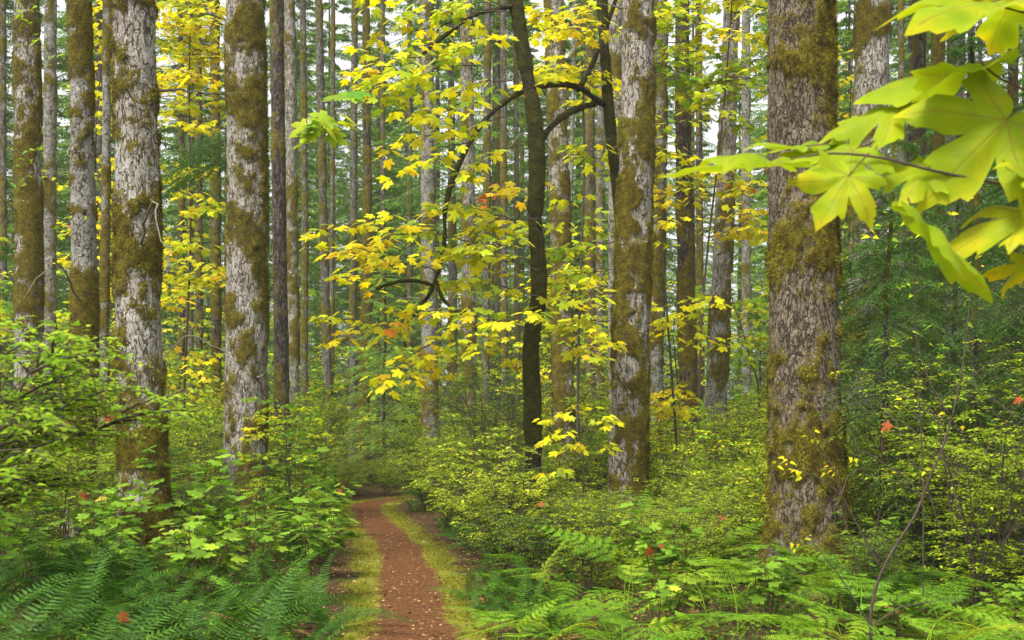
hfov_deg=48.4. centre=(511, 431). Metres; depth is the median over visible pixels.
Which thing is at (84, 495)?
autumn leaf
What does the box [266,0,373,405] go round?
conifer
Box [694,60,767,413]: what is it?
conifer
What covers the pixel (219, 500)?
huckleberry bush
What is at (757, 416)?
huckleberry bush
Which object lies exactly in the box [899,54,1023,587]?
hemlock sapling
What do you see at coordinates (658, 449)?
understory maple
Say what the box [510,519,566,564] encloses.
sword fern
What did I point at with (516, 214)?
background tree
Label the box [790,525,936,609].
huckleberry bush
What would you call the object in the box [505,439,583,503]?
huckleberry bush
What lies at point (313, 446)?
huckleberry bush
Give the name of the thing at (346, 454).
huckleberry bush
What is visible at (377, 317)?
young hemlock
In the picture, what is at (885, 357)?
hemlock sapling
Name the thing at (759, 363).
young hemlock
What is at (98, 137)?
conifer
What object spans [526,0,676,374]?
conifer
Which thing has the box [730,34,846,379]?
conifer
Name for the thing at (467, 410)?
huckleberry bush
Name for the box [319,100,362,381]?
conifer
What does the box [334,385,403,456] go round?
huckleberry bush
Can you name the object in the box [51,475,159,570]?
thimbleberry plant
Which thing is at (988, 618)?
bracken fern
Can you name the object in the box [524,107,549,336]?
conifer
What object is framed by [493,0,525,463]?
background tree
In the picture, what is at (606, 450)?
huckleberry bush
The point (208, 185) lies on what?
conifer
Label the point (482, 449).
huckleberry bush
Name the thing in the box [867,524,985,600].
bracken fern
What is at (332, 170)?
alder tree
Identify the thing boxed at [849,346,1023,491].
huckleberry bush
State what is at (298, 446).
thimbleberry plant
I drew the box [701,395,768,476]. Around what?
huckleberry bush
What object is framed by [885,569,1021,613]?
bracken fern
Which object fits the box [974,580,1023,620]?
thimbleberry plant
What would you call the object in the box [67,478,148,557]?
thimbleberry plant
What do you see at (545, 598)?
bracken fern
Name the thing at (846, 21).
conifer
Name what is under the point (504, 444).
huckleberry bush
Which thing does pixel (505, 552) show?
sword fern
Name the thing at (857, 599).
sword fern
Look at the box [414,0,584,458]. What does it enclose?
conifer
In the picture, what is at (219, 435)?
huckleberry bush
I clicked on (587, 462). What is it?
understory maple
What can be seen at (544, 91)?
conifer
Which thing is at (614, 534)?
thimbleberry plant
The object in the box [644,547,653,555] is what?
autumn leaf
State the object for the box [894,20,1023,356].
conifer
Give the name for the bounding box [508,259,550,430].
young hemlock
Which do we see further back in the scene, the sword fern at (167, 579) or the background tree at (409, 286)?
the background tree at (409, 286)
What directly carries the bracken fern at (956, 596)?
on the ground at (370, 494)
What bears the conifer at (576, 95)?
on the ground at (370, 494)
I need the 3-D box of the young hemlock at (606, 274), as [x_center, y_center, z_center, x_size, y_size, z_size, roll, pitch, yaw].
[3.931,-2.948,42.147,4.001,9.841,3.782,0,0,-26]
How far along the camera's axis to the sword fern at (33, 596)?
7.98 m
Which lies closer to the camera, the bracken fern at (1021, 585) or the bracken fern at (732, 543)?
the bracken fern at (1021, 585)
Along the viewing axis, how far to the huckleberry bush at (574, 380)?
41.38 m
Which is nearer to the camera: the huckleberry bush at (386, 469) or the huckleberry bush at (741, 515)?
the huckleberry bush at (741, 515)
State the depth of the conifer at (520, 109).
74.88 m
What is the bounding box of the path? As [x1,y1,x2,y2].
[341,494,486,639]
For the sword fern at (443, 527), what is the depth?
17.94 m
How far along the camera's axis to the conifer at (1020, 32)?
45.76 m
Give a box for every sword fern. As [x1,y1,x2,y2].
[0,511,61,608]
[0,512,60,569]
[0,525,94,582]
[0,525,138,607]
[0,532,218,639]
[0,543,79,625]
[0,557,55,590]
[0,560,84,624]
[0,562,146,618]
[0,571,110,639]
[0,585,236,639]
[1,515,183,597]
[2,511,203,614]
[4,546,175,626]
[7,573,131,639]
[8,601,215,639]
[38,533,213,602]
[55,522,278,639]
[73,577,259,633]
[74,534,195,580]
[78,582,321,639]
[112,546,306,622]
[130,537,230,595]
[161,547,364,638]
[171,549,332,601]
[171,569,312,632]
[192,550,318,639]
[207,592,326,639]
[215,526,299,578]
[215,611,371,639]
[224,558,364,616]
[238,598,379,639]
[245,549,421,638]
[256,509,345,571]
[354,457,382,483]
[366,456,405,482]
[382,469,420,491]
[391,483,426,500]
[396,494,437,511]
[426,507,452,526]
[427,567,512,601]
[428,514,462,531]
[430,522,505,549]
[433,506,479,535]
[433,517,474,543]
[438,557,497,580]
[442,528,546,562]
[446,587,507,614]
[453,557,532,608]
[455,571,562,621]
[469,556,529,592]
[470,525,558,568]
[475,584,594,638]
[480,551,577,607]
[481,572,579,615]
[493,595,615,639]
[503,577,583,594]
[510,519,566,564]
[513,517,560,545]
[530,554,617,581]
[772,539,992,639]
[854,557,956,623]
[928,528,1022,595]
[964,562,1023,605]
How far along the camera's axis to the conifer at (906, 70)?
57.45 m
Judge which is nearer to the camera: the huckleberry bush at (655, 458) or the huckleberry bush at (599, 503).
the huckleberry bush at (599, 503)
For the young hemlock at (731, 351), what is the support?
on the ground at (370, 494)
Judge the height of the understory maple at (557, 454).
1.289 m
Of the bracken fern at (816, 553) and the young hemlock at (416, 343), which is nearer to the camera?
the bracken fern at (816, 553)
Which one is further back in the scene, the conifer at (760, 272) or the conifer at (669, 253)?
the conifer at (760, 272)
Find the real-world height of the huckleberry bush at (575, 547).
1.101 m
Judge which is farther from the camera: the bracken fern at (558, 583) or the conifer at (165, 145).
the conifer at (165, 145)
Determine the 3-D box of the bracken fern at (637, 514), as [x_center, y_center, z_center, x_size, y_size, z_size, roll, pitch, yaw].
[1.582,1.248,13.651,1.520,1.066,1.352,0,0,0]
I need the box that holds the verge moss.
[306,494,508,639]
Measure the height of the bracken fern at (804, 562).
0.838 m
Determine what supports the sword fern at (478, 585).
on the ground at (370, 494)
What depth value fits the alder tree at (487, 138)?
35.90 m
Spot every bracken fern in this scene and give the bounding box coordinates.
[445,606,543,639]
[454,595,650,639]
[457,608,547,634]
[462,573,529,603]
[479,553,571,589]
[492,533,597,606]
[499,598,558,639]
[505,593,588,626]
[526,599,693,639]
[532,607,641,639]
[533,631,598,638]
[534,525,699,611]
[542,597,709,639]
[565,544,711,593]
[587,489,671,563]
[630,557,800,619]
[639,569,795,602]
[643,612,800,639]
[652,539,767,588]
[657,614,835,639]
[676,553,813,639]
[678,523,763,573]
[711,540,757,559]
[721,612,827,639]
[732,571,863,613]
[737,534,761,543]
[737,538,853,579]
[756,585,882,639]
[775,575,966,639]
[778,557,902,609]
[778,626,881,639]
[781,589,884,639]
[790,566,882,604]
[816,568,970,609]
[859,604,1023,639]
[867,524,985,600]
[875,577,1020,638]
[884,623,1023,639]
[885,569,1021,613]
[897,612,1022,639]
[906,563,1023,638]
[916,619,1023,639]
[948,603,1023,639]
[959,579,1023,639]
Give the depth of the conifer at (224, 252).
77.87 m
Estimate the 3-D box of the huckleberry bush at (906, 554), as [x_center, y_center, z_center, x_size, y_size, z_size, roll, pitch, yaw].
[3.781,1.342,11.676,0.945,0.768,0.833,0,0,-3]
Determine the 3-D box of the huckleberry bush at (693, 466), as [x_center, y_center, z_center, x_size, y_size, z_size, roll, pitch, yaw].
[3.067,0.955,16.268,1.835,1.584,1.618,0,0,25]
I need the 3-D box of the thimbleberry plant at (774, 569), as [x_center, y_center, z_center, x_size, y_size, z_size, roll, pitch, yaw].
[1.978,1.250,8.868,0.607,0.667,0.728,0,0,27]
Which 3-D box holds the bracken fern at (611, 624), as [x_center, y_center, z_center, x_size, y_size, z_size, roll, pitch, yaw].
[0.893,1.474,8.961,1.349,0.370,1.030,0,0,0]
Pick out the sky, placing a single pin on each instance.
(340, 18)
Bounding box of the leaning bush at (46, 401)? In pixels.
[0,308,215,540]
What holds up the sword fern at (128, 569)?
on the ground at (370, 494)
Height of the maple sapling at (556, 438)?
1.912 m
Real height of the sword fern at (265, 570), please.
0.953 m
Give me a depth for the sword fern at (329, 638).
6.57 m
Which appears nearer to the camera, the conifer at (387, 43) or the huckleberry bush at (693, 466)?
the huckleberry bush at (693, 466)
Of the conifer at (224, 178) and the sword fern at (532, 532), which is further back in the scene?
the conifer at (224, 178)
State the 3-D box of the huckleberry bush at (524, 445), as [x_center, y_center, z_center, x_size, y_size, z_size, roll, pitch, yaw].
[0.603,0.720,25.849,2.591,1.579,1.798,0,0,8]
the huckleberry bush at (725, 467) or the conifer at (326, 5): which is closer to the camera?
the huckleberry bush at (725, 467)
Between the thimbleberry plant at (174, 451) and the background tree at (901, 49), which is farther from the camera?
the background tree at (901, 49)
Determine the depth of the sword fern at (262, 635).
7.33 m
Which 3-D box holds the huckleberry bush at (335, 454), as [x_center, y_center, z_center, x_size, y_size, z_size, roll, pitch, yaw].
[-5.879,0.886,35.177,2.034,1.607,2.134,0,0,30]
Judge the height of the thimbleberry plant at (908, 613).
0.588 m
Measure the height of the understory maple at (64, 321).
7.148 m
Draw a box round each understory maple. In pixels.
[0,237,58,421]
[0,281,14,435]
[1,217,202,417]
[5,217,193,407]
[65,265,224,436]
[109,304,187,389]
[161,317,209,408]
[166,347,224,432]
[169,402,229,497]
[171,320,225,386]
[175,316,272,401]
[190,272,346,426]
[203,310,273,385]
[225,397,336,541]
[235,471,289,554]
[267,413,323,510]
[279,383,351,468]
[294,415,341,463]
[299,319,347,432]
[300,376,348,437]
[308,346,358,433]
[332,336,420,469]
[358,274,481,418]
[370,335,445,429]
[402,291,523,421]
[405,342,494,455]
[465,265,607,438]
[477,332,549,433]
[479,327,546,394]
[521,333,606,439]
[541,439,591,533]
[544,434,570,484]
[547,260,705,432]
[569,437,608,501]
[604,398,681,495]
[649,391,702,487]
[649,428,681,496]
[650,408,717,499]
[650,428,664,473]
[663,306,739,473]
[664,337,731,399]
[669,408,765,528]
[690,424,742,474]
[694,285,769,441]
[703,269,844,426]
[708,404,768,491]
[728,368,764,419]
[730,153,951,410]
[839,248,908,374]
[889,255,1004,368]
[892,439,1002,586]
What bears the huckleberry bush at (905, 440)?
on the ground at (370, 494)
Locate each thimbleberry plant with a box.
[0,444,28,554]
[0,460,34,578]
[0,518,36,569]
[0,526,67,592]
[36,490,152,593]
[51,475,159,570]
[65,499,113,556]
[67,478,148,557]
[72,531,155,576]
[77,448,183,530]
[131,445,244,567]
[149,507,236,595]
[152,528,207,583]
[158,520,257,613]
[171,465,203,544]
[204,511,276,566]
[214,487,243,552]
[216,480,294,590]
[225,512,304,579]
[251,478,289,530]
[252,446,330,550]
[258,504,334,564]
[267,451,297,492]
[267,452,290,503]
[267,454,315,518]
[281,497,353,601]
[284,496,338,532]
[288,441,342,487]
[290,502,360,576]
[291,445,336,500]
[299,451,340,491]
[301,478,362,525]
[306,481,345,506]
[307,480,354,526]
[596,521,639,552]
[616,526,664,574]
[618,502,704,612]
[633,567,707,638]
[725,541,801,597]
[731,547,808,626]
[750,535,761,556]
[802,551,875,610]
[832,510,913,574]
[853,580,927,639]
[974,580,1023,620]
[982,586,1023,638]
[991,522,1023,586]
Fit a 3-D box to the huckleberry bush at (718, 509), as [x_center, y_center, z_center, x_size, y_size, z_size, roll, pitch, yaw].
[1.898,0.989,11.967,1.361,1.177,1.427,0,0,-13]
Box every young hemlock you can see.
[0,228,59,437]
[161,275,178,405]
[187,303,223,386]
[267,318,323,441]
[267,334,273,435]
[334,324,347,428]
[335,269,416,472]
[337,364,348,446]
[338,232,420,482]
[387,274,421,441]
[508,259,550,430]
[508,364,521,441]
[604,245,607,411]
[664,360,678,465]
[666,289,756,475]
[729,290,769,423]
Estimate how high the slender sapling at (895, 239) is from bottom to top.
3.446 m
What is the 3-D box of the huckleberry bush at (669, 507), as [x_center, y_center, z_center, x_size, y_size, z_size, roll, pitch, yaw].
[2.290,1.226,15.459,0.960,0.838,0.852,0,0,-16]
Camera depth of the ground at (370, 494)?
11.14 m
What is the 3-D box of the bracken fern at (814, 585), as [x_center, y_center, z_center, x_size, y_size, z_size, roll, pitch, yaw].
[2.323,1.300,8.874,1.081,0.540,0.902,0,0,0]
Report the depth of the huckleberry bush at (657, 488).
17.47 m
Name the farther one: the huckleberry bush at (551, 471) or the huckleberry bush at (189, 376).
the huckleberry bush at (189, 376)
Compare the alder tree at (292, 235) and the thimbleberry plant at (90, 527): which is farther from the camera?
the alder tree at (292, 235)
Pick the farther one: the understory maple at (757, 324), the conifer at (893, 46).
the conifer at (893, 46)
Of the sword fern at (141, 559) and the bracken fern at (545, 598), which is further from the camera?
the sword fern at (141, 559)
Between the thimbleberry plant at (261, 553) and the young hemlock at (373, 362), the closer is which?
the thimbleberry plant at (261, 553)
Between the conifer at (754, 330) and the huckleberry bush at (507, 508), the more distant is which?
the conifer at (754, 330)
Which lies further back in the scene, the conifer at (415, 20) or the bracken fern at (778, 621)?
the conifer at (415, 20)
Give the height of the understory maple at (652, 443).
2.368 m
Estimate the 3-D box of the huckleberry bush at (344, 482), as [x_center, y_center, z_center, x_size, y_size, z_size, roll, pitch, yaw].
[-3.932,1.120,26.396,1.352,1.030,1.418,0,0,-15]
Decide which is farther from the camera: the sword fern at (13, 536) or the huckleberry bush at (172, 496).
the huckleberry bush at (172, 496)
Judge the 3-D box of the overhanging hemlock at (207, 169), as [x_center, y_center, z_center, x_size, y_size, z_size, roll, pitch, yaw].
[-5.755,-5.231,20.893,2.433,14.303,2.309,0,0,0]
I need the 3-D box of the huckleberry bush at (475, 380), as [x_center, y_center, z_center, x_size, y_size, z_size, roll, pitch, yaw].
[-0.429,-0.157,22.715,2.856,3.180,3.217,0,0,27]
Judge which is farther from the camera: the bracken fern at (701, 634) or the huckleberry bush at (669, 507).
the huckleberry bush at (669, 507)
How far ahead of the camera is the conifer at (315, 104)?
83.19 m
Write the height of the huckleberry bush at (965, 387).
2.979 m
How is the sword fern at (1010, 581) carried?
on the ground at (370, 494)
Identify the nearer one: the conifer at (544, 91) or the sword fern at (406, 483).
the sword fern at (406, 483)
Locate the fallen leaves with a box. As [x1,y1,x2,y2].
[151,496,730,639]
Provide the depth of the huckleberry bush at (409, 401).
40.69 m
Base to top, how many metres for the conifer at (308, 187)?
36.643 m
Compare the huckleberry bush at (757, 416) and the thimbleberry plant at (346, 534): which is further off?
the huckleberry bush at (757, 416)
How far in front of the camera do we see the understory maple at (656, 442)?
23.52 m
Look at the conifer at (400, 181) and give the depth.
61.88 m
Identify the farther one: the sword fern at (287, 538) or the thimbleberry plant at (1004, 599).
the sword fern at (287, 538)
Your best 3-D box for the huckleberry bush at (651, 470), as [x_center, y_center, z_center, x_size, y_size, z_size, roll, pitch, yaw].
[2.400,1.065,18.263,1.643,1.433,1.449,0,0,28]
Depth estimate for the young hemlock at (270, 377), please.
46.15 m
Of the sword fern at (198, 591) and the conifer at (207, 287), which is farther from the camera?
the conifer at (207, 287)
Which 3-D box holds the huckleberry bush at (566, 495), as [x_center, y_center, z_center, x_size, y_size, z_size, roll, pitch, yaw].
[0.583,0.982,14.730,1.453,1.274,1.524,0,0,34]
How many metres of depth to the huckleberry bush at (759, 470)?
13.58 m
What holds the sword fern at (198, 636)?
on the ground at (370, 494)
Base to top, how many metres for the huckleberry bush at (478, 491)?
1.744 m
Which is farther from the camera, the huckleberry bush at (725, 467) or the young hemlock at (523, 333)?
the young hemlock at (523, 333)
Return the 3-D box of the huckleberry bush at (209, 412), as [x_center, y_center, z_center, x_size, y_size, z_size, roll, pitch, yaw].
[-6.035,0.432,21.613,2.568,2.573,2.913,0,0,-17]
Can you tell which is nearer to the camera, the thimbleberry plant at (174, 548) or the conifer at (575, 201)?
the thimbleberry plant at (174, 548)
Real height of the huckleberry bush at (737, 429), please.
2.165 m
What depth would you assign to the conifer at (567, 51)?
76.06 m
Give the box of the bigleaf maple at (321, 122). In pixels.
[289,0,628,543]
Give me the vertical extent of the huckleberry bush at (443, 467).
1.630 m
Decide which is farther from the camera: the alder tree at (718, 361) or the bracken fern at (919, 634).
the alder tree at (718, 361)
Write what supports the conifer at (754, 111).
on the ground at (370, 494)
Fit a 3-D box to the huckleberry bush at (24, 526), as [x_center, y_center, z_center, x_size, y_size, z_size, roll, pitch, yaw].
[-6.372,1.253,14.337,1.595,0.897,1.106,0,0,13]
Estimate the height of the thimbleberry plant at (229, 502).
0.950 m
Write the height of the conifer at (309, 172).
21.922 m
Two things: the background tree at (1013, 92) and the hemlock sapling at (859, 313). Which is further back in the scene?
the background tree at (1013, 92)
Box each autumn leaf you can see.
[80,492,87,500]
[116,610,128,623]
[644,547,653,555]
[881,421,892,431]
[1013,396,1022,404]
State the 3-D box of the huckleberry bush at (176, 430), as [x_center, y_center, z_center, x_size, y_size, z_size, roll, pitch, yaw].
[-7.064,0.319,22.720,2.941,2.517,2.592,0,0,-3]
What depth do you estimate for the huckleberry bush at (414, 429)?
35.45 m
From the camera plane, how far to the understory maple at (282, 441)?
20.77 m
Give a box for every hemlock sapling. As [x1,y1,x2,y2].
[760,139,1014,590]
[839,204,947,536]
[841,25,1023,557]
[841,153,1021,552]
[853,194,1023,565]
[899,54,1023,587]
[929,158,1023,473]
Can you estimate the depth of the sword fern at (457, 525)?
17.49 m
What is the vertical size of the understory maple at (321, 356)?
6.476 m
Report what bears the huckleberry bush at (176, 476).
on the ground at (370, 494)
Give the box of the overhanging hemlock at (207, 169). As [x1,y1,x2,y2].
[159,127,226,211]
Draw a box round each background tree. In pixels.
[344,0,406,458]
[390,0,412,451]
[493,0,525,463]
[496,33,523,446]
[532,0,603,443]
[568,6,607,466]
[671,3,767,448]
[897,0,929,384]
[1007,44,1019,409]
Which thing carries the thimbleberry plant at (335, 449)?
on the ground at (370, 494)
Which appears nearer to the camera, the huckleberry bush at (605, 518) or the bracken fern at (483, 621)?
the bracken fern at (483, 621)
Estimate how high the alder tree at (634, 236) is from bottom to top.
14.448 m
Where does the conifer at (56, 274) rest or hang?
on the ground at (370, 494)
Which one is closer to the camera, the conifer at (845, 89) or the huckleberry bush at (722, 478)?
the huckleberry bush at (722, 478)
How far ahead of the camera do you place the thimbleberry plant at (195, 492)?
12.21 m
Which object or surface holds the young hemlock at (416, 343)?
on the ground at (370, 494)
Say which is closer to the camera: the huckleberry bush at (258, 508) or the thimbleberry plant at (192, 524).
the thimbleberry plant at (192, 524)
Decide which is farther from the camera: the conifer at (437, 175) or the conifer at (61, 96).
the conifer at (61, 96)
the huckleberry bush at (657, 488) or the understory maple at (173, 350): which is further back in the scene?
the understory maple at (173, 350)
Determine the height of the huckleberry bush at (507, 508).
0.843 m
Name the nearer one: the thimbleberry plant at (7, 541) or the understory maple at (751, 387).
the thimbleberry plant at (7, 541)
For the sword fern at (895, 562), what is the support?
on the ground at (370, 494)
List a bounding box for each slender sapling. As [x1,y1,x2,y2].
[0,0,86,290]
[772,197,983,639]
[860,212,979,635]
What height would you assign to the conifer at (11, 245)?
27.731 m
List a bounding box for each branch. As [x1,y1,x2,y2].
[376,0,619,316]
[659,0,1023,302]
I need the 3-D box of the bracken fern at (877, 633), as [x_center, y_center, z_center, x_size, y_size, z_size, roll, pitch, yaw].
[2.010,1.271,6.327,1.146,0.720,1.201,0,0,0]
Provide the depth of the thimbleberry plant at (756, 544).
12.78 m
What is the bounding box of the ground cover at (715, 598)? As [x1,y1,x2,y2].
[0,475,1023,639]
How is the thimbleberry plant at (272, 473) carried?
on the ground at (370, 494)
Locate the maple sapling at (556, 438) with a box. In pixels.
[530,404,624,542]
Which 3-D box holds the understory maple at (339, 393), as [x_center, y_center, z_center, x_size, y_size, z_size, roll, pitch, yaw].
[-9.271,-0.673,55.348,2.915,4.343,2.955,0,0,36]
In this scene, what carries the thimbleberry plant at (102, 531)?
on the ground at (370, 494)
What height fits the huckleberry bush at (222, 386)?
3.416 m
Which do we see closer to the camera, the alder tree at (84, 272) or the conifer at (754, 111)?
the alder tree at (84, 272)
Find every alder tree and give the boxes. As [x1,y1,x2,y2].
[0,0,15,417]
[0,0,53,530]
[6,0,101,561]
[42,0,100,491]
[98,0,202,498]
[108,0,247,576]
[163,0,280,529]
[267,0,300,458]
[268,0,340,437]
[299,0,360,469]
[315,0,389,464]
[327,0,354,420]
[380,0,493,489]
[434,0,537,431]
[439,0,519,482]
[492,0,582,494]
[569,0,602,336]
[586,0,708,492]
[600,0,658,535]
[602,0,675,489]
[703,0,739,486]
[719,0,764,422]
[844,0,893,536]
[944,33,965,382]
[977,19,991,373]
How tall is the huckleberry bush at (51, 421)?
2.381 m
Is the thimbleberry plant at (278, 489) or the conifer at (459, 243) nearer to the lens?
the thimbleberry plant at (278, 489)
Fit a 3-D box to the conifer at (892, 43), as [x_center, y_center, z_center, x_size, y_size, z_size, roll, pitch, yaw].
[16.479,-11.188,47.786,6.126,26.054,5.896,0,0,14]
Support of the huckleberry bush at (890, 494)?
on the ground at (370, 494)
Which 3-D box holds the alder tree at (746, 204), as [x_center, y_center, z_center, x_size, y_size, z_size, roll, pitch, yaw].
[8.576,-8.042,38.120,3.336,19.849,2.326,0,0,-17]
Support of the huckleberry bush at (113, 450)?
on the ground at (370, 494)
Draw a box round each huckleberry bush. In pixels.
[0,357,99,445]
[0,360,58,467]
[0,496,57,561]
[1,421,70,537]
[1,425,120,566]
[3,388,98,490]
[5,492,40,545]
[16,474,115,538]
[42,438,199,548]
[45,446,116,496]
[56,390,218,482]
[61,398,195,481]
[96,387,223,474]
[96,409,202,500]
[96,418,221,479]
[97,363,221,448]
[100,459,209,511]
[106,481,192,524]
[110,355,272,480]
[165,387,221,473]
[165,387,223,494]
[168,410,282,499]
[168,422,237,497]
[169,359,316,453]
[169,403,302,474]
[170,469,252,540]
[171,481,266,563]
[172,440,270,485]
[179,481,237,537]
[180,381,293,456]
[208,473,252,517]
[210,478,277,538]
[267,360,368,458]
[267,412,362,512]
[268,392,339,460]
[268,438,316,486]
[269,393,375,474]
[269,451,343,504]
[300,406,355,453]
[311,414,348,451]
[315,439,352,462]
[317,424,348,460]
[321,458,369,496]
[330,462,354,486]
[332,454,361,483]
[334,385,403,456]
[335,460,373,496]
[338,424,396,465]
[338,459,372,478]
[343,456,369,482]
[350,395,418,465]
[351,359,477,456]
[361,455,392,483]
[363,400,454,482]
[365,455,405,494]
[366,456,399,486]
[371,427,455,510]
[376,423,448,475]
[377,457,400,479]
[382,403,477,470]
[389,418,512,527]
[389,425,475,501]
[391,414,460,456]
[393,432,509,519]
[397,423,487,498]
[398,366,551,485]
[401,424,571,566]
[409,345,584,485]
[417,421,499,500]
[419,395,498,463]
[425,456,549,558]
[428,413,556,527]
[442,461,586,548]
[445,426,572,517]
[452,504,568,584]
[463,419,548,490]
[472,488,547,529]
[475,424,549,475]
[476,339,656,472]
[495,441,594,508]
[497,431,552,472]
[500,461,597,529]
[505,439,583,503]
[513,458,617,552]
[520,493,667,579]
[535,484,660,592]
[540,350,607,430]
[542,381,665,487]
[544,432,608,512]
[548,480,637,561]
[551,482,612,517]
[553,417,682,508]
[561,392,678,497]
[562,482,623,536]
[571,494,652,541]
[572,484,649,541]
[577,446,666,493]
[579,421,666,480]
[601,453,711,521]
[608,484,691,552]
[609,487,751,591]
[614,489,725,552]
[628,469,772,577]
[633,463,766,544]
[644,486,713,538]
[647,489,740,572]
[649,449,741,536]
[654,468,765,566]
[655,490,701,539]
[657,443,766,545]
[658,406,754,488]
[658,461,741,513]
[660,402,767,505]
[663,418,736,478]
[663,431,767,557]
[684,446,766,538]
[694,393,845,519]
[700,391,766,467]
[700,404,765,461]
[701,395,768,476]
[701,406,767,481]
[715,425,869,505]
[723,439,890,543]
[724,449,858,531]
[726,418,765,442]
[727,383,768,441]
[732,426,768,454]
[745,393,767,437]
[753,455,903,534]
[761,460,909,545]
[763,330,1023,574]
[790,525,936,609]
[830,338,1023,622]
[830,379,1023,589]
[836,526,931,581]
[843,369,960,449]
[847,391,967,478]
[847,407,949,529]
[847,425,912,528]
[847,452,891,527]
[848,436,907,534]
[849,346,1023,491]
[849,448,946,552]
[852,465,1021,584]
[853,361,1023,557]
[858,361,1023,607]
[890,322,1023,494]
[891,486,989,562]
[903,356,1023,439]
[913,264,1023,445]
[928,304,1023,398]
[938,464,1023,573]
[965,391,1023,482]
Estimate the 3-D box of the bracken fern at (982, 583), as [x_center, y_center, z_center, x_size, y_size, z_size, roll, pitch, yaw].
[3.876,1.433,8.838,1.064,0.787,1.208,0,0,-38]
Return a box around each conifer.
[6,0,70,395]
[6,8,43,299]
[6,50,13,295]
[6,81,12,234]
[6,99,13,329]
[7,0,114,397]
[7,0,194,363]
[7,0,206,364]
[7,98,14,296]
[10,97,69,352]
[41,120,67,367]
[56,28,111,362]
[56,108,70,345]
[57,26,186,401]
[58,16,114,336]
[156,0,226,392]
[158,8,226,386]
[160,0,226,389]
[161,123,225,400]
[162,142,223,348]
[162,202,175,358]
[164,214,178,366]
[194,100,223,349]
[203,0,361,411]
[203,69,226,365]
[203,220,223,362]
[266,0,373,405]
[267,106,321,403]
[268,31,341,386]
[268,201,273,350]
[269,0,389,426]
[269,39,337,325]
[271,23,357,399]
[299,0,419,405]
[308,114,349,435]
[308,146,347,376]
[308,265,334,395]
[313,0,421,403]
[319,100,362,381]
[334,130,362,418]
[335,0,419,434]
[337,59,419,409]
[358,82,441,449]
[361,63,447,447]
[371,0,527,432]
[373,98,444,362]
[374,0,459,415]
[376,0,492,428]
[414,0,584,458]
[441,1,550,427]
[441,175,481,339]
[458,172,510,408]
[459,0,550,401]
[461,125,526,415]
[490,2,607,429]
[507,112,528,336]
[508,0,607,414]
[513,144,549,415]
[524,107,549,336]
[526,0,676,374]
[529,0,607,389]
[540,11,607,411]
[541,0,705,407]
[605,15,710,404]
[606,144,676,328]
[663,216,676,386]
[664,106,740,420]
[664,172,676,369]
[665,0,758,343]
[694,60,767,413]
[702,0,846,412]
[710,1,853,231]
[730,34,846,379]
[730,139,766,403]
[731,10,768,406]
[732,0,910,371]
[733,262,762,404]
[735,170,767,358]
[751,245,767,384]
[752,222,764,406]
[837,0,885,351]
[837,0,905,391]
[840,86,894,409]
[841,0,1004,351]
[843,17,964,361]
[845,2,946,285]
[888,20,941,365]
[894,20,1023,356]
[894,40,930,325]
[963,89,1002,323]
[964,21,1023,252]
[984,84,1007,357]
[988,26,1023,307]
[1004,27,1023,330]
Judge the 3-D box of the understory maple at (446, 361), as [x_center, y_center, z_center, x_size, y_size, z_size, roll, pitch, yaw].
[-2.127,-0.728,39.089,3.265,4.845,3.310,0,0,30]
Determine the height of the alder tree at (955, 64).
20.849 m
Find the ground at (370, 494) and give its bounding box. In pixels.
[0,438,1023,639]
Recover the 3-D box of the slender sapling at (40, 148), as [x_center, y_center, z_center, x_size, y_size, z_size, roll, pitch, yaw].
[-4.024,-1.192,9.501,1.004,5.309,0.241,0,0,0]
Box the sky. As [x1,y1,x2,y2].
[6,0,1021,434]
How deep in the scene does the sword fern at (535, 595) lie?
10.01 m
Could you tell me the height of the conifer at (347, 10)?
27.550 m
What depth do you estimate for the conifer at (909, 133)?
42.63 m
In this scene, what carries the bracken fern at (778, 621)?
on the ground at (370, 494)
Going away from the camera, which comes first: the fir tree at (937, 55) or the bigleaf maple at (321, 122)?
the bigleaf maple at (321, 122)
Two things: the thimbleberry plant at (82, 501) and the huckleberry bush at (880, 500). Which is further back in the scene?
the huckleberry bush at (880, 500)
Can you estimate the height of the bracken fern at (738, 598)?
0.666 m
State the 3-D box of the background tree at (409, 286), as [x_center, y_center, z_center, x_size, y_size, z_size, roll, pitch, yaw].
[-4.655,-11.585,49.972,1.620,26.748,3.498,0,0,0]
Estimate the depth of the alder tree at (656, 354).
24.86 m
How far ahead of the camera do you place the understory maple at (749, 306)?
28.87 m
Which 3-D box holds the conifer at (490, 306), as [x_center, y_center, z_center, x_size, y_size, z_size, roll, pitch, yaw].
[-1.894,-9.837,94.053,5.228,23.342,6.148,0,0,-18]
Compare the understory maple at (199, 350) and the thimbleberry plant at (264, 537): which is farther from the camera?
the understory maple at (199, 350)
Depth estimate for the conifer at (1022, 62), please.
72.88 m
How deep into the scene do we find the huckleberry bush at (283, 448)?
25.94 m
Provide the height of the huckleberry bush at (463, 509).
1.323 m
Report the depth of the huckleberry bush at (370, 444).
44.08 m
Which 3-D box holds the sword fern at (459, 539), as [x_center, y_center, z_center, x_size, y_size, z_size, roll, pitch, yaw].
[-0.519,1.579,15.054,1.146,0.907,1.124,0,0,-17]
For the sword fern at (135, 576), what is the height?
1.378 m
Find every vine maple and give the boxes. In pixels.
[41,0,114,474]
[155,0,226,463]
[510,0,663,492]
[611,0,767,491]
[649,241,750,498]
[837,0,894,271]
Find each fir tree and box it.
[160,1,188,407]
[166,4,224,406]
[172,3,203,478]
[194,0,222,469]
[269,0,290,472]
[331,0,402,476]
[668,1,729,493]
[754,0,870,590]
[844,6,960,454]
[903,0,926,381]
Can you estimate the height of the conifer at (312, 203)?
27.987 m

